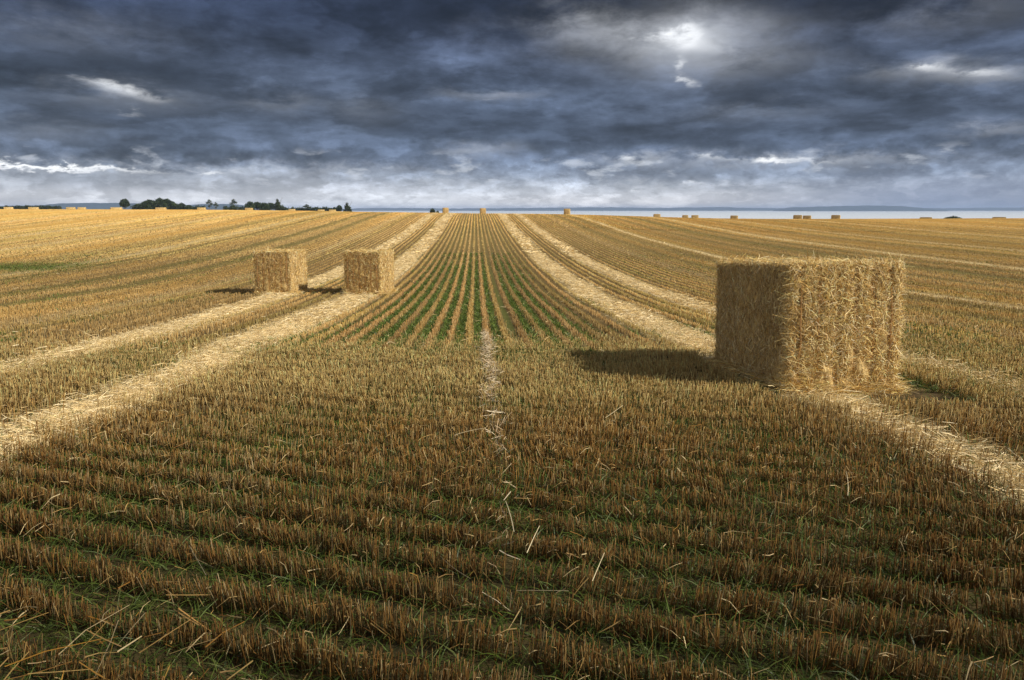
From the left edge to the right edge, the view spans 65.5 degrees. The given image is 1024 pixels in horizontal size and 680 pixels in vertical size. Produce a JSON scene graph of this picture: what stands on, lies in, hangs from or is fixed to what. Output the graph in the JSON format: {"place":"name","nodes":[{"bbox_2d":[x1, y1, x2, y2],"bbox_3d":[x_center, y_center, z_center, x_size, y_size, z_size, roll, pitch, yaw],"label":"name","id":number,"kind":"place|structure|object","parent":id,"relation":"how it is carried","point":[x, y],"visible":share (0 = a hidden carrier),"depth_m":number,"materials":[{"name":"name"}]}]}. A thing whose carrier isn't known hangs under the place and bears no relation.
{"place":"outdoors","nodes":[
{"label":"outdoors","id":0,"kind":"place"},
{"bbox_2d":[3,203,256,209],"bbox_3d":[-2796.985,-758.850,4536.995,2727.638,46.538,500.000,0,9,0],"label":"hills","id":1,"kind":"structure","parent":0,"point":[100,206],"depth_m":4367.84,"materials":[{"name":"green plant"}]},
{"bbox_2d":[0,211,1023,679],"bbox_3d":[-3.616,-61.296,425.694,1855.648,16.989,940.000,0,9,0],"label":"ground","id":2,"kind":"structure","parent":0,"point":[510,325],"depth_m":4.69,"materials":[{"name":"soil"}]},
{"bbox_2d":[0,205,61,208],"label":"hedge","id":3,"kind":"object","parent":2,"relation":"on","point":[39,206],"visible":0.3,"depth_m":433.42,"materials":[{"name":"green plant"}]},
{"bbox_2d":[119,198,129,208],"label":"round tree","id":4,"kind":"object","parent":2,"relation":"on","point":[125,203],"visible":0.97,"depth_m":413.11,"materials":[{"name":"green plant"}]},
{"bbox_2d":[136,201,151,208],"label":"copse tree","id":5,"kind":"object","parent":2,"relation":"on","point":[143,205],"visible":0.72,"depth_m":382.05,"materials":[{"name":"green plant"}]},
{"bbox_2d":[150,197,167,208],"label":"copse tree","id":6,"kind":"object","parent":2,"relation":"on","point":[158,202],"visible":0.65,"depth_m":388.35,"materials":[{"name":"green plant"}]},
{"bbox_2d":[163,198,172,206],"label":"copse tree","id":7,"kind":"object","parent":2,"relation":"on","point":[168,202],"visible":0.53,"depth_m":398.17,"materials":[{"name":"green plant"}]},
{"bbox_2d":[167,201,177,209],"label":"copse tree","id":8,"kind":"object","parent":2,"relation":"on","point":[172,206],"visible":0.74,"depth_m":401.07,"materials":[{"name":"green plant"}]},
{"bbox_2d":[174,202,185,209],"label":"copse tree","id":9,"kind":"object","parent":2,"relation":"on","point":[181,205],"visible":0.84,"depth_m":400.30,"materials":[{"name":"green plant"}]},
{"bbox_2d":[184,205,193,209],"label":"copse tree","id":10,"kind":"object","parent":2,"relation":"on","point":[188,207],"visible":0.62,"depth_m":399.66,"materials":[{"name":"green plant"}]},
{"bbox_2d":[192,204,206,209],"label":"hedge","id":11,"kind":"object","parent":2,"relation":"on","point":[196,207],"visible":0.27,"depth_m":403.59,"materials":[{"name":"green plant"}]},
{"bbox_2d":[205,199,212,209],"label":"thin tree","id":12,"kind":"object","parent":2,"relation":"on","point":[208,203],"visible":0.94,"depth_m":423.69,"materials":[{"name":"green plant"}]},
{"bbox_2d":[223,204,244,209],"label":"hedge","id":13,"kind":"object","parent":2,"relation":"on","point":[231,207],"visible":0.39,"depth_m":403.80,"materials":[{"name":"green plant"}]},
{"bbox_2d":[244,201,254,209],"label":"copse tree","id":14,"kind":"object","parent":2,"relation":"on","point":[250,204],"visible":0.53,"depth_m":376.39,"materials":[{"name":"green plant"}]},
{"bbox_2d":[253,202,260,209],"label":"copse tree","id":15,"kind":"object","parent":2,"relation":"on","point":[256,204],"visible":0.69,"depth_m":383.94,"materials":[{"name":"green plant"}]},
{"bbox_2d":[258,202,270,209],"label":"copse tree","id":16,"kind":"object","parent":2,"relation":"on","point":[263,206],"visible":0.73,"depth_m":380.48,"materials":[{"name":"green plant"}]},
{"bbox_2d":[273,196,281,209],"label":"copse tree","id":17,"kind":"object","parent":2,"relation":"on","point":[277,204],"visible":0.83,"depth_m":390.91,"materials":[{"name":"green plant"}]},
{"bbox_2d":[248,246,310,294],"bbox_3d":[-7.273,-2.122,24.846,2.054,1.760,2.210,1,8,4],"label":"straw bale","id":18,"kind":"object","parent":2,"relation":"on","point":[278,270],"visible":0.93,"depth_m":24.10},
{"bbox_2d":[277,205,287,209],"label":"copse bush","id":19,"kind":"object","parent":2,"relation":"on","point":[282,207],"visible":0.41,"depth_m":386.38,"materials":[{"name":"green plant"}]},
{"bbox_2d":[286,206,336,210],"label":"hedge","id":20,"kind":"object","parent":2,"relation":"on","point":[313,209],"visible":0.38,"depth_m":394.11,"materials":[{"name":"green plant"}]},
{"bbox_2d":[336,205,342,210],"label":"tree","id":21,"kind":"object","parent":2,"relation":"on","point":[339,207],"visible":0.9,"depth_m":389.02,"materials":[{"name":"green plant"}]},
{"bbox_2d":[343,202,351,211],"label":"leaning tree","id":22,"kind":"object","parent":2,"relation":"on","point":[347,208],"visible":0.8,"depth_m":386.07,"materials":[{"name":"green plant"}]},
{"bbox_2d":[340,247,399,294],"bbox_3d":[-4.442,-2.078,24.690,1.966,1.703,2.227,1,8,7],"label":"straw bale","id":23,"kind":"object","parent":2,"relation":"on","point":[367,271],"visible":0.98,"depth_m":24.00},
{"bbox_2d":[442,208,448,212],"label":"straw bale","id":24,"kind":"object","parent":2,"relation":"on","point":[445,210],"visible":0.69,"depth_m":180.20},
{"bbox_2d":[480,208,485,213],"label":"straw bale","id":25,"kind":"object","parent":2,"relation":"on","point":[482,210],"visible":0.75,"depth_m":180.20},
{"bbox_2d":[0,209,1023,679],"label":"stubble","id":26,"kind":"object","parent":2,"relation":"on","point":[570,425],"visible":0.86,"depth_m":5.87,"materials":[{"name":"plant"}]},
{"bbox_2d":[0,212,1023,679],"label":"loose straw","id":27,"kind":"object","parent":2,"relation":"on","point":[404,260],"visible":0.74,"depth_m":10.88,"materials":[{"name":"beige plant"}]},
{"bbox_2d":[564,209,569,213],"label":"straw bale","id":28,"kind":"object","parent":2,"relation":"on","point":[566,211],"visible":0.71,"depth_m":167.25},
{"bbox_2d":[793,215,801,218],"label":"straw bale","id":29,"kind":"object","parent":2,"relation":"on","point":[797,216],"visible":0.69,"depth_m":220.68},
{"bbox_2d":[803,215,810,218],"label":"straw bale","id":30,"kind":"object","parent":2,"relation":"on","point":[806,216],"visible":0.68,"depth_m":237.45},
{"bbox_2d":[693,246,924,399],"bbox_3d":[3.344,-0.229,9.354,2.153,1.865,3.440,-1,6,-4],"label":"straw bale","id":31,"kind":"object","parent":2,"relation":"on","point":[811,323],"visible":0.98,"depth_m":8.21},
{"bbox_2d":[831,215,840,218],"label":"straw bale","id":32,"kind":"object","parent":2,"relation":"on","point":[835,216],"visible":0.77,"depth_m":220.71},
{"bbox_2d":[0,0,1023,208],"label":"sky","id":33,"kind":"structure","parent":0,"point":[459,104],"materials":[{"name":"grey"}]},
{"bbox_2d":[272,207,1023,210],"bbox_3d":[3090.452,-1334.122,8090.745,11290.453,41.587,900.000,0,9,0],"label":"shore hills","id":34,"kind":"structure","parent":0,"point":[645,209],"depth_m":7727.35,"materials":[{"name":"grey"}]},
{"bbox_2d":[352,211,1023,218],"bbox_3d":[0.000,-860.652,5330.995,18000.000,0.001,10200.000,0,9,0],"label":"sea","id":35,"kind":"structure","parent":0,"point":[849,214],"depth_m":2828.72,"materials":[{"name":"white liquid"}]},
{"bbox_2d":[775,205,944,210],"bbox_3d":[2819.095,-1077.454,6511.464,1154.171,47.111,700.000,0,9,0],"label":"island hills","id":36,"kind":"structure","parent":0,"point":[861,208],"depth_m":6247.04,"materials":[{"name":"grey"}]}
]}

